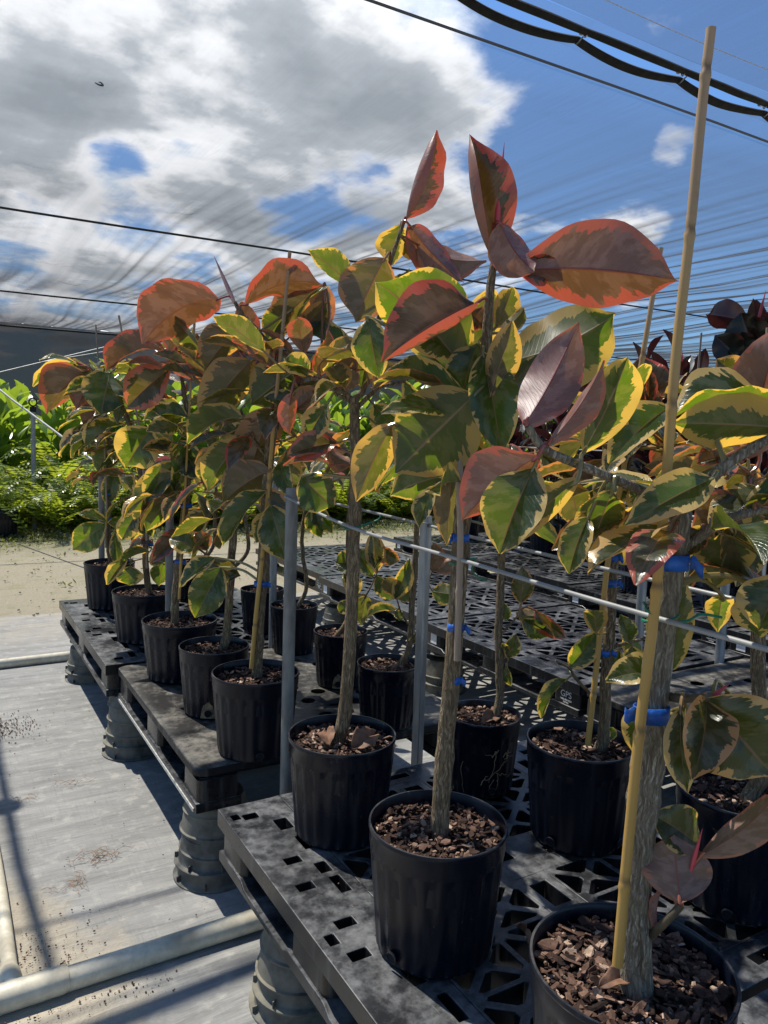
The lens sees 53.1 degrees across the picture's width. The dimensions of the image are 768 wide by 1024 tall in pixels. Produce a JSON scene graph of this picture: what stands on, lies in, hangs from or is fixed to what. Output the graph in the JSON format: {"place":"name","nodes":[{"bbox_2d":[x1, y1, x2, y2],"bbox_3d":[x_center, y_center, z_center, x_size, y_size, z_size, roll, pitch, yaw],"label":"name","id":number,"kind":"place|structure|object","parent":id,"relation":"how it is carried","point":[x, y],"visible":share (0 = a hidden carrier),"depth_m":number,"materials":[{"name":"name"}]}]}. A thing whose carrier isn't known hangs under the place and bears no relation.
{"place":"outdoors","nodes":[
{"label":"outdoors","id":0,"kind":"place"},
{"bbox_2d":[0,487,717,616],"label":"ground","id":1,"kind":"structure","parent":0,"point":[23,581],"depth_m":9.08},
{"bbox_2d":[0,509,18,537],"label":"nursery pot","id":2,"kind":"object","parent":1,"relation":"on","point":[8,526],"visible":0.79,"depth_m":10.64,"materials":[{"name":"plastic"}]},
{"bbox_2d":[0,485,37,516],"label":"fern","id":3,"kind":"object","parent":1,"relation":"on","point":[4,498],"visible":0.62,"depth_m":11.12,"materials":[{"name":"green plant"}]},
{"bbox_2d":[0,392,40,483],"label":"broad leaved plant","id":4,"kind":"object","parent":1,"relation":"on","point":[13,411],"visible":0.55,"depth_m":13.64,"materials":[{"name":"green plant"}]},
{"bbox_2d":[0,382,46,477],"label":"broad leaved plant","id":5,"kind":"object","parent":1,"relation":"on","point":[14,392],"visible":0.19,"depth_m":14.91,"materials":[{"name":"green plant"}]},
{"bbox_2d":[28,397,37,529],"bbox_3d":[-5.361,-0.737,11.753,0.092,2.017,0.109,4,6,21],"label":"sprinkler riser","id":6,"kind":"object","parent":1,"relation":"on","point":[33,440],"visible":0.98,"depth_m":11.70,"materials":[{"name":"plastic"}]},
{"bbox_2d":[0,460,71,519],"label":"fern","id":7,"kind":"object","parent":1,"relation":"on","point":[3,477],"visible":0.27,"depth_m":11.70,"materials":[{"name":"green plant"}]},
{"bbox_2d":[0,347,103,440],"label":"pipe frame","id":8,"kind":"object","parent":1,"relation":"on","point":[75,355],"visible":0.37,"depth_m":18.95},
{"bbox_2d":[1,441,123,517],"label":"fern","id":9,"kind":"object","parent":1,"relation":"on","point":[44,459],"visible":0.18,"depth_m":12.88,"materials":[{"name":"green plant"}]},
{"bbox_2d":[0,475,124,531],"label":"fern","id":10,"kind":"object","parent":1,"relation":"on","point":[53,509],"visible":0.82,"depth_m":11.24,"materials":[{"name":"green plant"}]},
{"bbox_2d":[28,398,97,477],"bbox_3d":[-5.823,-1.265,14.292,1.341,2.536,1.792,6,7,34],"label":"broad leaved plant","id":11,"kind":"object","parent":1,"relation":"on","point":[55,418],"visible":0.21,"depth_m":13.80,"materials":[{"name":"green plant"}]},
{"bbox_2d":[0,454,133,523],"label":"fern","id":12,"kind":"object","parent":1,"relation":"on","point":[68,468],"visible":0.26,"depth_m":11.98,"materials":[{"name":"green plant"}]},
{"bbox_2d":[29,481,131,524],"bbox_3d":[-4.344,-0.092,11.854,1.860,0.775,1.753,7,8,41],"label":"fern","id":13,"kind":"object","parent":1,"relation":"on","point":[80,488],"visible":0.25,"depth_m":11.65,"materials":[{"name":"green plant"}]},
{"bbox_2d":[160,384,207,456],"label":"broad leaved plant","id":14,"kind":"object","parent":1,"relation":"on","point":[176,436],"visible":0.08,"depth_m":14.91,"materials":[{"name":"green plant"}]},
{"bbox_2d":[0,515,562,585],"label":"weeds","id":15,"kind":"object","parent":1,"relation":"on","point":[35,534],"visible":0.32,"depth_m":11.43,"materials":[{"name":"green plant"}]},
{"bbox_2d":[294,391,349,431],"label":"broad leaved plant","id":16,"kind":"object","parent":1,"relation":"on","point":[335,406],"visible":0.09,"depth_m":18.20,"materials":[{"name":"green plant"}]},
{"bbox_2d":[328,411,362,449],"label":"broad leaved plant","id":17,"kind":"object","parent":1,"relation":"on","point":[338,416],"visible":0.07,"depth_m":16.73,"materials":[{"name":"green plant"}]},
{"bbox_2d":[302,478,389,518],"bbox_3d":[-0.791,-0.248,14.038,2.145,0.876,2.440,6,7,37],"label":"fern","id":18,"kind":"object","parent":1,"relation":"on","point":[342,500],"visible":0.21,"depth_m":13.93,"materials":[{"name":"green plant"}]},
{"bbox_2d":[0,576,700,1023],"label":"ground cloth","id":19,"kind":"object","parent":1,"relation":"on","point":[132,894],"visible":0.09,"depth_m":2.97,"materials":[{"name":"fabric"}]},
{"bbox_2d":[0,651,69,668],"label":"irrigation pipe","id":20,"kind":"object","parent":19,"relation":"on","point":[33,660],"visible":0.38,"depth_m":5.15,"materials":[{"name":"plastic"}]},
{"bbox_2d":[5,774,134,892],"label":"dry needles","id":21,"kind":"object","parent":19,"relation":"on","point":[97,855],"visible":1,"depth_m":2.87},
{"bbox_2d":[65,674,97,684],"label":"nursery pot","id":22,"kind":"object","parent":19,"relation":"on","point":[80,680],"visible":0.32,"depth_m":4.80,"materials":[{"name":"plastic"}]},
{"bbox_2d":[65,666,92,675],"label":"nursery pot","id":23,"kind":"object","parent":22,"relation":"on","point":[73,671],"visible":0.3,"depth_m":4.80,"materials":[{"name":"plastic"}]},
{"bbox_2d":[67,645,87,667],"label":"nursery pot","id":24,"kind":"object","parent":23,"relation":"on","point":[75,660],"visible":0.34,"depth_m":4.81,"materials":[{"name":"plastic"}]},
{"bbox_2d":[98,468,104,557],"bbox_3d":[-1.923,0.329,5.231,0.039,1.420,0.040,-1,7,-30],"label":"post","id":25,"kind":"object","parent":19,"relation":"on","point":[101,509],"visible":0.16,"depth_m":5.18,"materials":[{"name":"metal"}]},
{"bbox_2d":[101,745,154,761],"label":"nursery pot","id":26,"kind":"object","parent":19,"relation":"on","point":[118,755],"visible":0.38,"depth_m":3.74,"materials":[{"name":"plastic"}]},
{"bbox_2d":[103,734,147,749],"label":"nursery pot","id":27,"kind":"object","parent":26,"relation":"on","point":[114,743],"visible":0.34,"depth_m":3.73,"materials":[{"name":"plastic"}]},
{"bbox_2d":[105,721,142,738],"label":"nursery pot","id":28,"kind":"object","parent":27,"relation":"on","point":[115,731],"visible":0.27,"depth_m":3.73,"materials":[{"name":"plastic"}]},
{"bbox_2d":[107,707,133,724],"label":"nursery pot","id":29,"kind":"object","parent":28,"relation":"on","point":[116,716],"visible":0.23,"depth_m":3.73,"materials":[{"name":"plastic"}]},
{"bbox_2d":[107,696,123,709],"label":"nursery pot","id":30,"kind":"object","parent":29,"relation":"on","point":[113,702],"visible":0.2,"depth_m":3.74,"materials":[{"name":"plastic"}]},
{"bbox_2d":[59,587,268,696],"bbox_3d":[-1.218,0.725,4.670,1.200,0.160,1.557,-1,7,-30],"label":"plastic pallet","id":31,"kind":"object","parent":30,"relation":"on","point":[99,649],"visible":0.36,"depth_m":4.30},
{"bbox_2d":[57,324,146,610],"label":"potted rubber tree","id":32,"kind":"object","parent":31,"relation":"on","point":[87,537],"visible":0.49,"depth_m":4.78,"materials":[{"name":"green plant"}]},
{"bbox_2d":[32,315,177,644],"bbox_3d":[-1.460,-0.176,4.129,0.874,1.718,0.502,2,6,-2],"label":"potted rubber tree","id":33,"kind":"object","parent":31,"relation":"on","point":[59,379],"visible":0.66,"depth_m":4.07,"materials":[{"name":"green plant"}]},
{"bbox_2d":[173,484,241,599],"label":"potted rubber tree","id":34,"kind":"object","parent":31,"relation":"on","point":[184,591],"visible":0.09,"depth_m":5.14,"materials":[{"name":"green plant"}]},
{"bbox_2d":[196,487,249,611],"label":"potted rubber tree","id":35,"kind":"object","parent":31,"relation":"on","point":[221,608],"visible":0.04,"depth_m":4.87,"materials":[{"name":"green plant"}]},
{"bbox_2d":[240,450,283,634],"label":"potted rubber tree","id":36,"kind":"object","parent":31,"relation":"on","point":[248,593],"visible":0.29,"depth_m":4.33,"materials":[{"name":"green plant"}]},
{"bbox_2d":[0,851,263,1015],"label":"irrigation pipe","id":37,"kind":"object","parent":19,"relation":"on","point":[18,990],"visible":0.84,"depth_m":2.26,"materials":[{"name":"plastic"}]},
{"bbox_2d":[165,515,173,610],"bbox_3d":[-1.066,0.499,3.810,0.037,1.420,0.038,-1,7,-30],"label":"post","id":38,"kind":"object","parent":19,"relation":"on","point":[169,569],"visible":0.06,"depth_m":3.78,"materials":[{"name":"metal"}]},
{"bbox_2d":[173,866,236,893],"bbox_3d":[-0.621,1.267,2.818,0.295,0.109,0.298,-1,7,-30],"label":"nursery pot","id":39,"kind":"object","parent":19,"relation":"on","point":[212,885],"visible":0.32,"depth_m":2.70,"materials":[{"name":"plastic"}]},
{"bbox_2d":[174,835,228,877],"bbox_3d":[-0.621,1.209,2.812,0.286,0.109,0.282,-1,7,-30],"label":"nursery pot","id":40,"kind":"object","parent":39,"relation":"on","point":[185,865],"visible":0.36,"depth_m":2.70,"materials":[{"name":"plastic"}]},
{"bbox_2d":[179,837,223,862],"bbox_3d":[-0.616,1.160,2.809,0.262,0.110,0.266,-1,7,-30],"label":"nursery pot","id":41,"kind":"object","parent":40,"relation":"on","point":[205,852],"visible":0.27,"depth_m":2.69,"materials":[{"name":"plastic"}]},
{"bbox_2d":[179,801,223,842],"bbox_3d":[-0.616,1.090,2.799,0.250,0.110,0.249,-1,7,-30],"label":"nursery pot","id":42,"kind":"object","parent":41,"relation":"on","point":[199,831],"visible":0.32,"depth_m":2.69,"materials":[{"name":"plastic"}]},
{"bbox_2d":[183,782,247,821],"bbox_3d":[-0.613,1.044,2.800,0.235,0.059,0.235,-1,7,-30],"label":"nursery pot","id":43,"kind":"object","parent":42,"relation":"on","point":[206,816],"visible":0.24,"depth_m":2.71,"materials":[{"name":"plastic"}]},
{"bbox_2d":[118,645,440,813],"bbox_3d":[-0.454,0.873,3.447,1.182,0.160,1.285,-1,7,-30],"label":"plastic pallet","id":44,"kind":"object","parent":43,"relation":"on","point":[201,771],"visible":0.41,"depth_m":3.08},
{"bbox_2d":[103,323,228,683],"bbox_3d":[-0.916,-0.045,3.484,0.631,1.621,0.574,-1,7,-30],"label":"potted rubber tree","id":45,"kind":"object","parent":44,"relation":"on","point":[162,483],"visible":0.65,"depth_m":3.41,"materials":[{"name":"green plant"}]},
{"bbox_2d":[153,316,286,719],"bbox_3d":[-0.663,0.035,3.103,0.513,1.553,0.578,-1,7,-30],"label":"potted rubber tree","id":46,"kind":"object","parent":44,"relation":"on","point":[201,658],"visible":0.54,"depth_m":3.04,"materials":[{"name":"green plant"}]},
{"bbox_2d":[137,251,348,762],"bbox_3d":[-0.448,-0.023,2.770,0.812,1.750,0.496,5,7,31],"label":"potted rubber tree","id":47,"kind":"object","parent":44,"relation":"on","point":[238,459],"visible":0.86,"depth_m":2.68,"materials":[{"name":"green plant"}]},
{"bbox_2d":[270,440,349,655],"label":"potted rubber tree","id":48,"kind":"object","parent":44,"relation":"on","point":[307,610],"visible":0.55,"depth_m":3.95,"materials":[{"name":"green plant"}]},
{"bbox_2d":[310,450,398,689],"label":"potted rubber tree","id":49,"kind":"object","parent":44,"relation":"on","point":[376,554],"visible":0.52,"depth_m":3.47,"materials":[{"name":"green plant"}]},
{"bbox_2d":[357,458,450,731],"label":"potted rubber tree","id":50,"kind":"object","parent":44,"relation":"on","point":[386,686],"visible":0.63,"depth_m":3.01,"materials":[{"name":"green plant"}]},
{"bbox_2d":[268,483,278,648],"bbox_3d":[-0.593,0.497,4.090,0.037,1.400,0.038,-1,7,-30],"label":"post","id":51,"kind":"object","parent":19,"relation":"on","point":[273,580],"visible":0.17,"depth_m":4.07,"materials":[{"name":"metal"}]},
{"bbox_2d":[249,989,326,1023],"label":"nursery pot","id":52,"kind":"object","parent":19,"relation":"on","point":[260,1014],"visible":0.2,"depth_m":2.09,"materials":[{"name":"plastic"}]},
{"bbox_2d":[252,972,319,1016],"bbox_3d":[-0.230,1.285,2.186,0.287,0.109,0.282,-1,7,-30],"label":"nursery pot","id":53,"kind":"object","parent":52,"relation":"on","point":[281,1005],"visible":0.3,"depth_m":2.07,"materials":[{"name":"plastic"}]},
{"bbox_2d":[255,933,308,997],"bbox_3d":[-0.231,1.236,2.181,0.266,0.110,0.262,-1,7,-30],"label":"nursery pot","id":54,"kind":"object","parent":53,"relation":"on","point":[275,979],"visible":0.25,"depth_m":2.08,"materials":[{"name":"plastic"}]},
{"bbox_2d":[260,929,290,969],"bbox_3d":[-0.227,1.165,2.177,0.249,0.110,0.250,-1,7,-30],"label":"nursery pot","id":55,"kind":"object","parent":54,"relation":"on","point":[271,956],"visible":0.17,"depth_m":2.10,"materials":[{"name":"plastic"}]},
{"bbox_2d":[280,487,297,794],"bbox_3d":[-0.323,0.637,2.571,0.040,1.440,0.041,-1,7,-30],"label":"post","id":56,"kind":"object","parent":19,"relation":"on","point":[289,602],"visible":0.77,"depth_m":2.53,"materials":[{"name":"metal"}]},
{"bbox_2d":[284,495,767,652],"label":"rail","id":57,"kind":"object","parent":56,"relation":"attached to","point":[736,640],"visible":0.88,"depth_m":1.34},
{"bbox_2d":[4,589,764,1023],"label":"litter","id":58,"kind":"object","parent":19,"relation":"on","point":[94,931],"visible":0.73,"depth_m":2.32,"materials":[{"name":"brown plant"}]},
{"bbox_2d":[319,570,570,635],"bbox_3d":[0.403,0.664,5.818,1.240,0.160,1.557,-1,7,-30],"label":"plastic pallet","id":59,"kind":"object","parent":58,"relation":"on","point":[480,597],"visible":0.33,"depth_m":5.53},
{"bbox_2d":[411,516,432,765],"bbox_3d":[0.132,0.677,2.856,0.054,1.335,0.054,-1,7,-30],"label":"post","id":60,"kind":"object","parent":19,"relation":"on","point":[421,648],"visible":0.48,"depth_m":2.82,"materials":[{"name":"metal"}]},
{"bbox_2d":[279,490,735,601],"bbox_3d":[-0.092,0.003,3.215,0.013,0.051,5.200,-1,7,-30],"label":"rail","id":61,"kind":"object","parent":60,"relation":"attached to","point":[692,589],"visible":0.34,"depth_m":2.25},
{"bbox_2d":[425,683,465,696],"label":"nursery pot","id":62,"kind":"object","parent":19,"relation":"on","point":[436,691],"visible":0.19,"depth_m":4.83,"materials":[{"name":"plastic"}]},
{"bbox_2d":[426,676,464,687],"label":"nursery pot","id":63,"kind":"object","parent":62,"relation":"on","point":[433,682],"visible":0.2,"depth_m":4.82,"materials":[{"name":"plastic"}]},
{"bbox_2d":[426,654,463,679],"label":"nursery pot","id":64,"kind":"object","parent":63,"relation":"on","point":[434,667],"visible":0.34,"depth_m":4.83,"materials":[{"name":"plastic"}]},
{"bbox_2d":[394,533,529,558],"bbox_3d":[1.029,0.419,8.475,1.300,0.160,1.430,-1,7,-30],"label":"plastic pallet","id":65,"kind":"object","parent":19,"relation":"on","point":[479,548],"visible":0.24,"depth_m":8.37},
{"bbox_2d":[487,418,529,545],"bbox_3d":[1.291,-0.415,8.204,0.614,1.565,0.708,7,8,42],"label":"potted rubber plant","id":66,"kind":"object","parent":65,"relation":"on","point":[519,431],"visible":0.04,"depth_m":8.22,"materials":[{"name":"green plant"}]},
{"bbox_2d":[635,581,646,649],"bbox_3d":[1.249,0.611,3.765,0.043,1.360,0.044,-1,7,-30],"label":"post","id":67,"kind":"object","parent":19,"relation":"on","point":[641,593],"visible":0.06,"depth_m":3.73,"materials":[{"name":"metal"}]},
{"bbox_2d":[680,348,708,514],"bbox_3d":[2.888,-0.450,7.328,0.635,2.263,0.665,2,6,-1],"label":"potted rubber plant","id":68,"kind":"object","parent":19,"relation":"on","point":[704,359],"visible":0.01,"depth_m":7.07,"materials":[{"name":"red plant"}]},
{"bbox_2d":[714,584,729,663],"bbox_3d":[1.802,0.567,4.086,0.047,1.420,0.048,-1,7,-30],"label":"post","id":69,"kind":"object","parent":19,"relation":"on","point":[720,645],"visible":0.13,"depth_m":4.08,"materials":[{"name":"metal"}]},
{"bbox_2d":[726,627,767,662],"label":"plastic pallet","id":70,"kind":"object","parent":19,"relation":"on","point":[742,633],"visible":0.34,"depth_m":4.78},
{"bbox_2d":[737,989,767,1023],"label":"plastic pallet","id":71,"kind":"object","parent":19,"relation":"on","point":[753,1009],"visible":0.7,"depth_m":1.57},
{"bbox_2d":[459,26,767,1023],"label":"potted rubber tree","id":72,"kind":"object","parent":71,"relation":"on","point":[669,968],"visible":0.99,"depth_m":1.17,"materials":[{"name":"green plant"}]},
{"bbox_2d":[599,965,629,988],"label":"dead leaf","id":73,"kind":"object","parent":72,"relation":"on","point":[610,978],"visible":0.68,"depth_m":1.26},
{"bbox_2d":[340,484,413,516],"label":"fern","id":74,"kind":"object","parent":1,"relation":"on","point":[388,502],"visible":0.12,"depth_m":14.72,"materials":[{"name":"green plant"}]},
{"bbox_2d":[362,480,411,518],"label":"fern","id":75,"kind":"object","parent":1,"relation":"on","point":[389,509],"visible":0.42,"depth_m":14.57,"materials":[{"name":"green plant"}]},
{"bbox_2d":[0,0,767,367],"label":"sky","id":76,"kind":"structure","parent":0,"point":[348,77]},
{"bbox_2d":[427,605,743,716],"bbox_3d":[1.119,0.817,4.527,1.240,0.160,1.351,-1,7,-30],"label":"plastic pallet","id":77,"kind":"object","parent":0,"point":[536,658],"visible":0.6,"depth_m":4.27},
{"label":"nursery pot","id":78,"kind":"object","parent":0,"visible":0},
{"bbox_2d":[321,612,342,624],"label":"nursery pot","id":79,"kind":"object","parent":78,"relation":"on","point":[325,622],"visible":0.26,"depth_m":6.20,"materials":[{"name":"plastic"}]},
{"bbox_2d":[323,603,344,621],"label":"nursery pot","id":80,"kind":"object","parent":79,"relation":"on","point":[331,609],"visible":0.38,"depth_m":6.19,"materials":[{"name":"plastic"}]},
{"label":"nursery pot","id":81,"kind":"object","parent":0,"visible":0},
{"bbox_2d":[218,740,767,1023],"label":"plastic pallet","id":82,"kind":"object","parent":81,"relation":"on","point":[316,925],"visible":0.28,"depth_m":1.88,"materials":[{"name":"plastic"}]},
{"bbox_2d":[213,130,486,850],"bbox_3d":[-0.090,-0.045,2.123,0.638,1.945,0.439,3,6,15],"label":"potted rubber tree","id":83,"kind":"object","parent":82,"relation":"on","point":[340,789],"visible":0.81,"depth_m":2.10,"materials":[{"name":"green plant"}]},
{"bbox_2d":[351,726,379,749],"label":"dead leaf","id":84,"kind":"object","parent":83,"relation":"on","point":[364,737],"visible":1,"depth_m":2.14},
{"bbox_2d":[351,134,677,979],"bbox_3d":[0.228,0.102,1.684,0.608,1.762,0.383,1,6,-11],"label":"potted rubber tree","id":85,"kind":"object","parent":82,"relation":"on","point":[437,854],"visible":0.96,"depth_m":1.61,"materials":[{"name":"green plant"}]},
{"bbox_2d":[451,444,578,797],"bbox_3d":[0.371,0.334,2.492,0.514,1.149,0.430,4,6,19],"label":"potted rubber tree","id":86,"kind":"object","parent":82,"relation":"on","point":[484,760],"visible":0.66,"depth_m":2.47,"materials":[{"name":"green plant"}]},
{"bbox_2d":[526,247,694,856],"bbox_3d":[0.665,0.116,2.178,0.505,1.665,0.507,-1,7,-30],"label":"potted rubber tree","id":87,"kind":"object","parent":82,"relation":"on","point":[578,776],"visible":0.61,"depth_m":2.14,"materials":[{"name":"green plant"}]},
{"bbox_2d":[645,445,767,926],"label":"potted rubber tree","id":88,"kind":"object","parent":82,"relation":"on","point":[735,891],"visible":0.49,"depth_m":1.85,"materials":[{"name":"green plant"}]},
{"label":"nursery pot","id":89,"kind":"object","parent":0,"visible":0},
{"bbox_2d":[256,543,418,592],"bbox_3d":[-0.343,0.501,7.200,1.240,0.160,1.523,-1,7,-30],"label":"plastic pallet","id":90,"kind":"object","parent":89,"relation":"on","point":[320,560],"visible":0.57,"depth_m":6.92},
{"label":"nursery pot","id":91,"kind":"object","parent":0,"visible":0},
{"bbox_2d":[583,658,767,731],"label":"plastic pallet","id":92,"kind":"object","parent":91,"relation":"on","point":[735,674],"visible":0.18,"depth_m":3.69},
{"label":"nursery pot","id":93,"kind":"object","parent":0,"visible":0},
{"bbox_2d":[468,553,620,601],"bbox_3d":[1.691,0.573,7.156,1.300,0.160,1.430,-1,7,-30],"label":"plastic pallet","id":94,"kind":"object","parent":93,"relation":"on","point":[550,571],"visible":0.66,"depth_m":6.87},
{"bbox_2d":[528,403,586,556],"bbox_3d":[1.683,-0.706,7.612,0.635,2.287,0.665,-1,6,-27],"label":"potted rubber plant","id":95,"kind":"object","parent":94,"relation":"on","point":[539,543],"visible":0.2,"depth_m":7.58,"materials":[{"name":"black plant"}]},
{"bbox_2d":[557,382,604,566],"bbox_3d":[1.962,-0.411,7.001,0.648,1.840,0.628,1,6,-7],"label":"potted rubber plant","id":96,"kind":"object","parent":94,"relation":"on","point":[594,455],"visible":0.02,"depth_m":6.90,"materials":[{"name":"green plant"}]},
{"bbox_2d":[566,582,740,649],"bbox_3d":[2.371,0.726,5.848,1.300,0.160,1.430,-1,7,-30],"label":"plastic pallet","id":97,"kind":"object","parent":93,"relation":"on","point":[626,599],"visible":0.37,"depth_m":5.73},
{"bbox_2d":[621,329,693,594],"bbox_3d":[2.047,-0.371,5.882,0.648,1.988,0.628,4,6,17],"label":"potted rubber plant","id":98,"kind":"object","parent":97,"relation":"on","point":[686,366],"visible":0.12,"depth_m":5.80,"materials":[{"name":"red plant"}]},
{"bbox_2d":[692,450,767,615],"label":"potted rubber plant","id":99,"kind":"object","parent":97,"relation":"on","point":[733,588],"visible":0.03,"depth_m":5.17,"materials":[{"name":"green plant"}]},
{"bbox_2d":[703,291,767,605],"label":"potted rubber plant","id":100,"kind":"object","parent":97,"relation":"on","point":[742,333],"visible":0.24,"depth_m":5.22,"materials":[{"name":"red plant"}]},
{"bbox_2d":[747,299,767,574],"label":"potted rubber plant","id":101,"kind":"object","parent":97,"relation":"on","point":[754,308],"depth_m":5.50,"materials":[{"name":"red plant"}]},
{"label":"support cable","id":102,"kind":"object","parent":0,"visible":0},
{"bbox_2d":[0,0,767,366],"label":"shade net","id":103,"kind":"object","parent":102,"relation":"hanging from","point":[58,172],"visible":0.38,"depth_m":10.26,"materials":[{"name":"black"}]},
{"bbox_2d":[0,324,400,360],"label":"support cable","id":104,"kind":"object","parent":103,"relation":"attached to","point":[4,325],"visible":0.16,"depth_m":23.82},
{"bbox_2d":[0,322,591,457],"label":"net curtain","id":105,"kind":"object","parent":104,"relation":"hanging from","point":[19,347],"visible":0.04,"depth_m":23.79,"materials":[{"name":"black fabric"}]},
{"bbox_2d":[0,206,706,317],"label":"support cable","id":106,"kind":"object","parent":103,"relation":"attached to","point":[121,226],"visible":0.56,"depth_m":11.82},
{"bbox_2d":[0,290,711,367],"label":"support cable","id":107,"kind":"object","parent":103,"relation":"attached to","point":[136,305],"visible":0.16,"depth_m":17.86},
{"bbox_2d":[365,0,767,142],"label":"support cable","id":108,"kind":"object","parent":103,"relation":"attached to","point":[536,58],"visible":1,"depth_m":5.99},
{"bbox_2d":[496,0,767,108],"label":"cable","id":109,"kind":"object","parent":102,"relation":"hanging from","point":[541,13],"visible":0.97,"depth_m":5.67,"materials":[{"name":"black"}]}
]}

